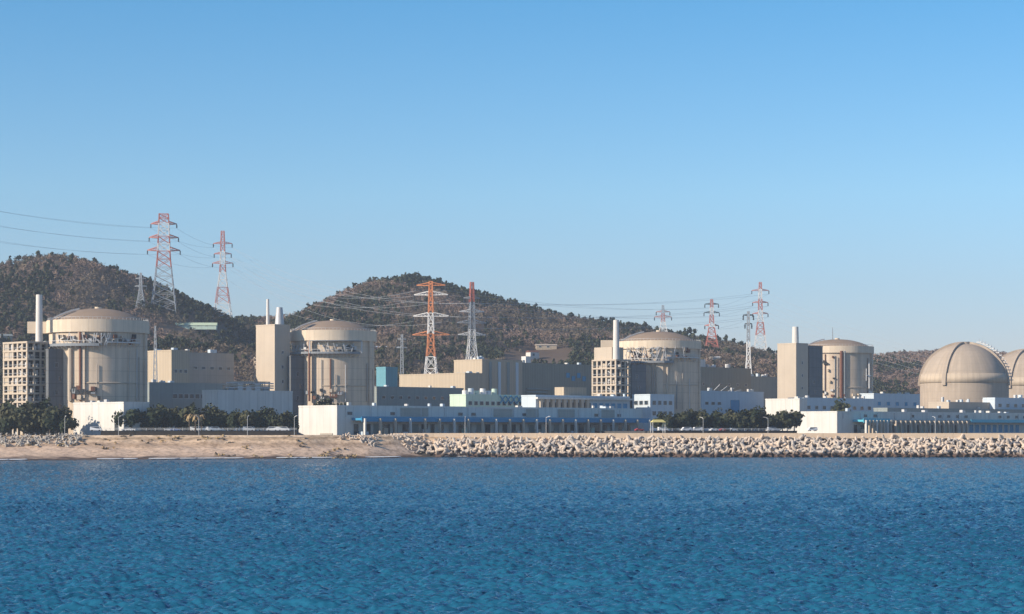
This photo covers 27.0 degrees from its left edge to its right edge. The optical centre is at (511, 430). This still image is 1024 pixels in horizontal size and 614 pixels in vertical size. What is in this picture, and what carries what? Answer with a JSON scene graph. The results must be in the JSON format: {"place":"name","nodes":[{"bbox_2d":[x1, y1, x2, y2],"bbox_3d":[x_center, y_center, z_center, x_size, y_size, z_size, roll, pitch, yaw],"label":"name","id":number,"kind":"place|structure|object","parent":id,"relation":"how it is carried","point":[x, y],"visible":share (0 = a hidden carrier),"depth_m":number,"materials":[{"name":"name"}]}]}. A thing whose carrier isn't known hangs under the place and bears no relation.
{"place":"outdoors","nodes":[
{"label":"outdoors","id":0,"kind":"place"},
{"bbox_2d":[0,435,549,460],"bbox_3d":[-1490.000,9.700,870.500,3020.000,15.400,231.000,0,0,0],"label":"beach","id":1,"kind":"structure","parent":0,"point":[183,447],"depth_m":932.88,"materials":[{"name":"beige sand"}]},
{"bbox_2d":[0,432,86,446],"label":"armour heap","id":2,"kind":"object","parent":1,"relation":"on","point":[27,437],"visible":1,"depth_m":925.58,"materials":[{"name":"grey concrete"}]},
{"bbox_2d":[2,434,356,458],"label":"beach scrub","id":3,"kind":"object","parent":1,"relation":"on","point":[216,453],"visible":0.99,"depth_m":933.15,"materials":[{"name":"plant"}]},
{"bbox_2d":[0,261,921,430],"bbox_3d":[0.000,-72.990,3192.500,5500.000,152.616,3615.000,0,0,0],"label":"hills","id":4,"kind":"structure","parent":0,"point":[559,353],"depth_m":1814.33,"materials":[{"name":"green plant"}]},
{"bbox_2d":[134,273,147,309],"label":"power pylon","id":5,"kind":"object","parent":4,"relation":"on","point":[142,286],"visible":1,"depth_m":1754.16,"materials":[{"name":"grey metal"}]},
{"bbox_2d":[147,213,180,310],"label":"power pylon","id":6,"kind":"object","parent":4,"relation":"on","point":[170,236],"visible":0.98,"depth_m":1768.52,"materials":[{"name":"metal"}]},
{"bbox_2d":[175,323,217,329],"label":"hill shed","id":7,"kind":"structure","parent":4,"relation":"on","point":[205,326],"depth_m":1746.19,"materials":[{"name":"metal"}]},
{"bbox_2d":[212,231,233,318],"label":"power pylon","id":8,"kind":"object","parent":4,"relation":"on","point":[220,270],"visible":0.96,"depth_m":1850.62,"materials":[{"name":"red metal"}]},
{"bbox_2d":[396,334,407,373],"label":"power pylon","id":9,"kind":"object","parent":4,"relation":"on","point":[401,353],"visible":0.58,"depth_m":1419.25,"materials":[{"name":"grey metal"}]},
{"bbox_2d":[411,281,449,373],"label":"power pylon","id":10,"kind":"object","parent":4,"relation":"on","point":[426,368],"visible":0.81,"depth_m":1438.73,"materials":[{"name":"orange metal"}]},
{"bbox_2d":[456,282,486,359],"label":"power pylon","id":11,"kind":"object","parent":4,"relation":"on","point":[471,285],"visible":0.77,"depth_m":1479.15,"materials":[{"name":"white metal"}]},
{"bbox_2d":[0,252,1008,400],"bbox_3d":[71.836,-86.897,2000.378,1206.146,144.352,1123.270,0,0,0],"label":"forest","id":12,"kind":"object","parent":4,"relation":"on","point":[728,351],"visible":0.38,"depth_m":1839.33,"materials":[{"name":"green plant"}]},
{"bbox_2d":[535,344,556,349],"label":"hill building","id":13,"kind":"structure","parent":4,"relation":"on","point":[545,346],"depth_m":1875.69,"materials":[{"name":"concrete"}]},
{"bbox_2d":[703,299,719,347],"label":"power pylon","id":14,"kind":"object","parent":4,"relation":"on","point":[709,324],"visible":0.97,"depth_m":2021.58,"materials":[{"name":"metal"}]},
{"bbox_2d":[742,311,753,373],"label":"power pylon","id":15,"kind":"object","parent":4,"relation":"on","point":[747,334],"visible":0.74,"depth_m":1479.03,"materials":[{"name":"grey metal"}]},
{"bbox_2d":[751,282,768,350],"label":"power pylon","id":16,"kind":"object","parent":4,"relation":"on","point":[762,320],"visible":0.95,"depth_m":2149.95,"materials":[{"name":"red metal"}]},
{"bbox_2d":[0,457,1023,613],"bbox_3d":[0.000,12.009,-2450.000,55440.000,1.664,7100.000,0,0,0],"label":"sea","id":17,"kind":"structure","parent":0,"point":[675,535],"depth_m":240.61,"materials":[{"name":"liquid"}]},
{"bbox_2d":[0,456,400,459],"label":"surf","id":18,"kind":"structure","parent":17,"relation":"on","point":[233,457],"depth_m":891.39,"materials":[{"name":"liquid"}]},
{"bbox_2d":[0,0,1023,354],"label":"sky","id":19,"kind":"structure","parent":0,"point":[861,162],"materials":[{"name":"blue"}]},
{"bbox_2d":[596,431,648,432],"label":"parking strip","id":20,"kind":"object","parent":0,"point":[623,431],"visible":0.21,"depth_m":1089.71,"materials":[{"name":"asphalt"}]},
{"bbox_2d":[663,413,673,430],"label":"evergreen tree","id":21,"kind":"object","parent":20,"relation":"on","point":[667,423],"visible":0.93,"depth_m":1076.04,"materials":[{"name":"green plant"}]},
{"bbox_2d":[672,410,692,426],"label":"evergreen tree","id":22,"kind":"object","parent":20,"relation":"on","point":[683,421],"visible":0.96,"depth_m":1082.38,"materials":[{"name":"green plant"}]},
{"bbox_2d":[693,409,709,427],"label":"evergreen tree","id":23,"kind":"object","parent":20,"relation":"on","point":[699,419],"visible":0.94,"depth_m":1084.32,"materials":[{"name":"green plant"}]},
{"bbox_2d":[710,414,724,430],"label":"evergreen tree","id":24,"kind":"object","parent":20,"relation":"on","point":[717,422],"visible":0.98,"depth_m":1087.39,"materials":[{"name":"green plant"}]},
{"bbox_2d":[722,413,733,430],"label":"evergreen tree","id":25,"kind":"object","parent":20,"relation":"on","point":[728,423],"visible":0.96,"depth_m":1091.06,"materials":[{"name":"green plant"}]},
{"bbox_2d":[732,410,745,430],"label":"evergreen tree","id":26,"kind":"object","parent":20,"relation":"on","point":[737,417],"visible":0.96,"depth_m":1091.38,"materials":[{"name":"green plant"}]},
{"bbox_2d":[735,409,752,427],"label":"evergreen tree","id":27,"kind":"object","parent":20,"relation":"on","point":[745,418],"visible":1,"depth_m":1091.67,"materials":[{"name":"green plant"}]},
{"bbox_2d":[747,405,760,430],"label":"evergreen tree","id":28,"kind":"object","parent":20,"relation":"on","point":[754,414],"visible":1,"depth_m":1092.53,"materials":[{"name":"green plant"}]},
{"bbox_2d":[760,414,777,430],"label":"evergreen tree","id":29,"kind":"object","parent":20,"relation":"on","point":[770,421],"visible":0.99,"depth_m":1097.00,"materials":[{"name":"green plant"}]},
{"bbox_2d":[417,438,1023,457],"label":"embankment","id":30,"kind":"structure","parent":0,"point":[686,442],"depth_m":975.41,"materials":[{"name":"grey stone"}]},
{"bbox_2d":[338,432,1023,457],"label":"armour heap","id":31,"kind":"object","parent":30,"relation":"on","point":[828,449],"visible":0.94,"depth_m":970.91,"materials":[{"name":"concrete"}]},
{"bbox_2d":[393,433,1023,437],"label":"crest wall","id":32,"kind":"structure","parent":30,"relation":"on","point":[793,435],"depth_m":984.60,"materials":[{"name":"concrete"}]},
{"label":"ground","id":33,"kind":"structure","parent":0,"visible":0},
{"bbox_2d":[0,404,17,434],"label":"evergreen tree","id":34,"kind":"object","parent":33,"relation":"on","point":[6,422],"visible":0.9,"depth_m":964.74,"materials":[{"name":"green plant"}]},
{"bbox_2d":[11,402,33,434],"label":"evergreen tree","id":35,"kind":"object","parent":33,"relation":"on","point":[14,413],"visible":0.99,"depth_m":963.60,"materials":[{"name":"green plant"}]},
{"bbox_2d":[3,294,47,434],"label":"frame tower","id":36,"kind":"structure","parent":33,"relation":"on","point":[23,380],"depth_m":1005.98,"materials":[{"name":"grey concrete"}]},
{"bbox_2d":[16,405,37,433],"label":"evergreen tree","id":37,"kind":"object","parent":33,"relation":"on","point":[24,415],"visible":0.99,"depth_m":963.69,"materials":[{"name":"green plant"}]},
{"bbox_2d":[18,403,41,434],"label":"evergreen tree","id":38,"kind":"object","parent":33,"relation":"on","point":[32,414],"visible":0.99,"depth_m":965.11,"materials":[{"name":"green plant"}]},
{"bbox_2d":[26,402,47,434],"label":"evergreen tree","id":39,"kind":"object","parent":33,"relation":"on","point":[34,420],"visible":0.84,"depth_m":964.24,"materials":[{"name":"green plant"}]},
{"bbox_2d":[37,397,51,433],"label":"evergreen tree","id":40,"kind":"object","parent":33,"relation":"on","point":[42,405],"visible":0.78,"depth_m":971.03,"materials":[{"name":"green plant"}]},
{"bbox_2d":[38,406,59,433],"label":"evergreen tree","id":41,"kind":"object","parent":33,"relation":"on","point":[50,419],"visible":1,"depth_m":962.17,"materials":[{"name":"green plant"}]},
{"bbox_2d":[45,349,63,434],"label":"link building","id":42,"kind":"structure","parent":33,"relation":"on","point":[54,375],"depth_m":1002.26,"materials":[{"name":"grey paint"}]},
{"bbox_2d":[51,405,72,434],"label":"evergreen tree","id":43,"kind":"object","parent":33,"relation":"on","point":[68,411],"visible":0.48,"depth_m":971.84,"materials":[{"name":"green plant"}]},
{"bbox_2d":[58,413,78,433],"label":"evergreen tree","id":44,"kind":"object","parent":33,"relation":"on","point":[65,424],"visible":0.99,"depth_m":962.66,"materials":[{"name":"green plant"}]},
{"bbox_2d":[27,307,149,434],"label":"reactor containment building","id":45,"kind":"structure","parent":33,"relation":"on","point":[105,354],"depth_m":1004.57,"materials":[{"name":"concrete"}]},
{"bbox_2d":[73,399,149,434],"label":"annex building","id":46,"kind":"structure","parent":33,"relation":"on","point":[87,415],"depth_m":978.02,"materials":[{"name":"metal"}]},
{"bbox_2d":[153,326,157,381],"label":"lattice mast","id":47,"kind":"object","parent":33,"relation":"on","point":[156,375],"visible":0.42,"depth_m":1107.39,"materials":[{"name":"white metal"}]},
{"bbox_2d":[147,348,189,382],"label":"service building","id":48,"kind":"structure","parent":33,"relation":"on","point":[172,364],"depth_m":1124.99,"materials":[{"name":"concrete"}]},
{"bbox_2d":[147,379,221,430],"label":"workshop","id":49,"kind":"structure","parent":33,"relation":"on","point":[170,394],"depth_m":1091.88,"materials":[{"name":"metal"}]},
{"bbox_2d":[101,431,296,434],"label":"retaining wall","id":50,"kind":"structure","parent":33,"relation":"on","point":[198,432],"depth_m":957.46,"materials":[{"name":"concrete"}]},
{"bbox_2d":[101,428,296,430],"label":"fence","id":51,"kind":"object","parent":50,"relation":"on","point":[191,429],"visible":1,"depth_m":957.77,"materials":[{"name":"grey metal"}]},
{"bbox_2d":[185,349,233,387],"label":"turbine hall","id":52,"kind":"structure","parent":33,"relation":"on","point":[212,366],"depth_m":1160.42,"materials":[{"name":"grey concrete"}]},
{"bbox_2d":[202,381,292,430],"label":"pump house","id":53,"kind":"structure","parent":33,"relation":"on","point":[255,396],"depth_m":1073.82,"materials":[{"name":"metal"}]},
{"bbox_2d":[254,299,289,390],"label":"service tower","id":54,"kind":"structure","parent":33,"relation":"on","point":[272,349],"depth_m":1164.31,"materials":[{"name":"concrete"}]},
{"bbox_2d":[288,356,304,433],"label":"link building","id":55,"kind":"structure","parent":33,"relation":"on","point":[296,375],"depth_m":1165.73,"materials":[{"name":"grey paint"}]},
{"bbox_2d":[317,394,346,404],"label":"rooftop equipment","id":56,"kind":"object","parent":33,"relation":"on","point":[325,402],"visible":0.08,"depth_m":1105.37,"materials":[{"name":"grey metal"}]},
{"bbox_2d":[290,319,376,405],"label":"reactor containment building","id":57,"kind":"structure","parent":33,"relation":"on","point":[339,362],"depth_m":1167.09,"materials":[{"name":"concrete"}]},
{"bbox_2d":[376,367,397,386],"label":"teal building","id":58,"kind":"structure","parent":33,"relation":"on","point":[387,376],"depth_m":1303.38,"materials":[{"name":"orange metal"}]},
{"bbox_2d":[374,385,463,405],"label":"turbine annex","id":59,"kind":"object","parent":33,"relation":"on","point":[385,395],"visible":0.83,"depth_m":1244.47,"materials":[{"name":"stone"}]},
{"bbox_2d":[399,371,485,390],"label":"turbine hall","id":60,"kind":"structure","parent":33,"relation":"on","point":[470,379],"depth_m":1342.58,"materials":[{"name":"concrete"}]},
{"bbox_2d":[298,402,650,434],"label":"intake building","id":61,"kind":"structure","parent":33,"relation":"on","point":[374,419],"depth_m":1053.51,"materials":[{"name":"metal"}]},
{"bbox_2d":[449,388,520,406],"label":"water treatment building","id":62,"kind":"structure","parent":33,"relation":"on","point":[471,397],"depth_m":1190.97,"materials":[{"name":"white paint"}]},
{"bbox_2d":[454,356,522,394],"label":"turbine hall","id":63,"kind":"structure","parent":33,"relation":"on","point":[503,377],"depth_m":1362.20,"materials":[{"name":"metal"}]},
{"bbox_2d":[521,356,591,395],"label":"turbine hall","id":64,"kind":"structure","parent":33,"relation":"on","point":[542,378],"depth_m":1402.66,"materials":[{"name":"metal"}]},
{"bbox_2d":[521,387,633,407],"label":"colonnade building","id":65,"kind":"structure","parent":33,"relation":"on","point":[569,397],"depth_m":1171.53,"materials":[{"name":"grey paint"}]},
{"bbox_2d":[592,320,630,407],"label":"frame tower","id":66,"kind":"structure","parent":33,"relation":"on","point":[612,375],"depth_m":1218.87,"materials":[{"name":"grey concrete"}]},
{"bbox_2d":[630,364,645,407],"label":"link building","id":67,"kind":"structure","parent":33,"relation":"on","point":[638,378],"depth_m":1224.67,"materials":[{"name":"grey paint"}]},
{"bbox_2d":[601,330,700,430],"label":"reactor containment building","id":68,"kind":"structure","parent":33,"relation":"on","point":[671,361],"depth_m":1238.99,"materials":[{"name":"concrete"}]},
{"bbox_2d":[632,394,673,430],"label":"office building","id":69,"kind":"structure","parent":33,"relation":"on","point":[652,406],"depth_m":1214.94,"materials":[{"name":"metal"}]},
{"bbox_2d":[649,431,796,432],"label":"retaining wall","id":70,"kind":"structure","parent":33,"relation":"on","point":[722,431],"depth_m":1071.70,"materials":[{"name":"concrete"}]},
{"bbox_2d":[650,428,796,430],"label":"fence","id":71,"kind":"object","parent":70,"relation":"on","point":[701,429],"visible":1,"depth_m":1072.06,"materials":[{"name":"grey metal"}]},
{"bbox_2d":[701,359,750,391],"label":"turbine hall","id":72,"kind":"structure","parent":33,"relation":"on","point":[713,377],"depth_m":1420.04,"materials":[{"name":"metal"}]},
{"bbox_2d":[701,384,763,430],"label":"service building","id":73,"kind":"structure","parent":33,"relation":"on","point":[713,400],"depth_m":1319.73,"materials":[{"name":"metal"}]},
{"bbox_2d":[730,400,739,412],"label":"sheet door","id":74,"kind":"structure","parent":73,"relation":"in","point":[734,404],"depth_m":1323.06,"materials":[{"name":"metal"}]},
{"bbox_2d":[751,374,776,409],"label":"turbine hall","id":75,"kind":"structure","parent":33,"relation":"on","point":[766,385],"depth_m":1454.43,"materials":[{"name":"stone"}]},
{"bbox_2d":[765,396,807,432],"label":"pump house","id":76,"kind":"structure","parent":33,"relation":"on","point":[795,403],"depth_m":1236.68,"materials":[{"name":"metal"}]},
{"bbox_2d":[779,410,796,430],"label":"evergreen tree","id":77,"kind":"object","parent":33,"relation":"on","point":[787,420],"visible":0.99,"depth_m":1100.77,"materials":[{"name":"green plant"}]},
{"bbox_2d":[777,327,807,398],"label":"service tower","id":78,"kind":"structure","parent":33,"relation":"on","point":[792,369],"depth_m":1344.61,"materials":[{"name":"concrete"}]},
{"bbox_2d":[789,409,804,430],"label":"evergreen tree","id":79,"kind":"object","parent":33,"relation":"on","point":[798,416],"visible":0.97,"depth_m":1107.96,"materials":[{"name":"green plant"}]},
{"bbox_2d":[808,345,822,397],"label":"link building","id":80,"kind":"structure","parent":33,"relation":"on","point":[815,371],"depth_m":1354.83,"materials":[{"name":"grey paint"}]},
{"bbox_2d":[800,395,873,410],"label":"auxiliary building","id":81,"kind":"structure","parent":33,"relation":"on","point":[856,403],"depth_m":1312.57,"materials":[{"name":"metal"}]},
{"bbox_2d":[830,397,850,410],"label":"evergreen tree","id":82,"kind":"object","parent":33,"relation":"on","point":[840,406],"visible":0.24,"depth_m":1231.14,"materials":[{"name":"green plant"}]},
{"bbox_2d":[808,327,873,397],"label":"reactor containment building","id":83,"kind":"structure","parent":33,"relation":"on","point":[847,368],"depth_m":1406.46,"materials":[{"name":"concrete"}]},
{"bbox_2d":[859,391,919,407],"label":"auxiliary building","id":84,"kind":"structure","parent":33,"relation":"on","point":[897,400],"depth_m":1415.73,"materials":[{"name":"metal"}]},
{"bbox_2d":[798,408,1023,432],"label":"intake building","id":85,"kind":"structure","parent":33,"relation":"on","point":[847,420],"depth_m":1195.24,"materials":[{"name":"concrete"}]},
{"bbox_2d":[873,405,1023,412],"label":"auxiliary building","id":86,"kind":"structure","parent":33,"relation":"on","point":[919,408],"depth_m":1311.60,"materials":[{"name":"stone"}]},
{"bbox_2d":[928,397,989,408],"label":"service building","id":87,"kind":"structure","parent":33,"relation":"on","point":[961,404],"depth_m":1340.74,"materials":[{"name":"metal"}]},
{"bbox_2d":[918,340,1012,407],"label":"domed containment","id":88,"kind":"structure","parent":33,"relation":"on","point":[965,371],"depth_m":1536.81,"materials":[{"name":"concrete"}]},
{"bbox_2d":[983,395,1023,408],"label":"service building","id":89,"kind":"structure","parent":33,"relation":"on","point":[1014,402],"depth_m":1369.56,"materials":[{"name":"metal"}]},
{"bbox_2d":[1001,349,1023,397],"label":"domed containment","id":90,"kind":"structure","parent":33,"relation":"on","point":[1014,359],"depth_m":1715.12,"materials":[{"name":"concrete"}]},
{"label":"parking strip","id":91,"kind":"structure","parent":0,"visible":0},
{"bbox_2d":[111,410,126,426],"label":"evergreen tree","id":92,"kind":"object","parent":91,"relation":"on","point":[115,418],"visible":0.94,"depth_m":965.67,"materials":[{"name":"green plant"}]},
{"bbox_2d":[124,408,142,430],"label":"evergreen tree","id":93,"kind":"object","parent":91,"relation":"on","point":[132,416],"visible":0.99,"depth_m":965.35,"materials":[{"name":"green plant"}]},
{"bbox_2d":[140,405,158,430],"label":"evergreen tree","id":94,"kind":"object","parent":91,"relation":"on","point":[144,417],"visible":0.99,"depth_m":970.47,"materials":[{"name":"green plant"}]},
{"bbox_2d":[143,406,164,430],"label":"evergreen tree","id":95,"kind":"object","parent":91,"relation":"on","point":[156,418],"visible":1,"depth_m":968.83,"materials":[{"name":"green plant"}]},
{"bbox_2d":[160,408,176,430],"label":"evergreen tree","id":96,"kind":"object","parent":91,"relation":"on","point":[168,415],"visible":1,"depth_m":974.12,"materials":[{"name":"green plant"}]},
{"bbox_2d":[174,408,188,430],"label":"evergreen tree","id":97,"kind":"object","parent":91,"relation":"on","point":[182,414],"visible":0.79,"depth_m":973.76,"materials":[{"name":"green plant"}]},
{"bbox_2d":[178,402,200,430],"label":"evergreen tree","id":98,"kind":"object","parent":91,"relation":"on","point":[188,408],"visible":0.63,"depth_m":974.83,"materials":[{"name":"green plant"}]},
{"bbox_2d":[185,406,204,430],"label":"evergreen tree","id":99,"kind":"object","parent":91,"relation":"on","point":[193,410],"visible":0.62,"depth_m":972.58,"materials":[{"name":"green plant"}]},
{"bbox_2d":[202,409,212,430],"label":"evergreen tree","id":100,"kind":"object","parent":91,"relation":"on","point":[207,420],"visible":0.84,"depth_m":974.89,"materials":[{"name":"green plant"}]},
{"bbox_2d":[210,409,223,430],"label":"evergreen tree","id":101,"kind":"object","parent":91,"relation":"on","point":[214,423],"visible":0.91,"depth_m":978.04,"materials":[{"name":"green plant"}]},
{"bbox_2d":[225,409,240,430],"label":"evergreen tree","id":102,"kind":"object","parent":91,"relation":"on","point":[231,422],"visible":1,"depth_m":976.19,"materials":[{"name":"green plant"}]},
{"bbox_2d":[238,410,257,430],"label":"evergreen tree","id":103,"kind":"object","parent":91,"relation":"on","point":[251,416],"visible":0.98,"depth_m":974.82,"materials":[{"name":"green plant"}]},
{"bbox_2d":[252,411,267,430],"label":"evergreen tree","id":104,"kind":"object","parent":91,"relation":"on","point":[259,422],"visible":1,"depth_m":979.06,"materials":[{"name":"green plant"}]},
{"bbox_2d":[261,407,279,430],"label":"evergreen tree","id":105,"kind":"object","parent":91,"relation":"on","point":[269,418],"visible":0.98,"depth_m":979.26,"materials":[{"name":"green plant"}]},
{"bbox_2d":[269,412,287,426],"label":"evergreen tree","id":106,"kind":"object","parent":91,"relation":"on","point":[275,420],"visible":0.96,"depth_m":976.91,"materials":[{"name":"green plant"}]},
{"bbox_2d":[278,412,291,430],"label":"evergreen tree","id":107,"kind":"object","parent":91,"relation":"on","point":[288,420],"visible":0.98,"depth_m":977.85,"materials":[{"name":"green plant"}]},
{"bbox_2d":[286,410,299,430],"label":"evergreen tree","id":108,"kind":"object","parent":91,"relation":"on","point":[297,426],"visible":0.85,"depth_m":984.55,"materials":[{"name":"green plant"}]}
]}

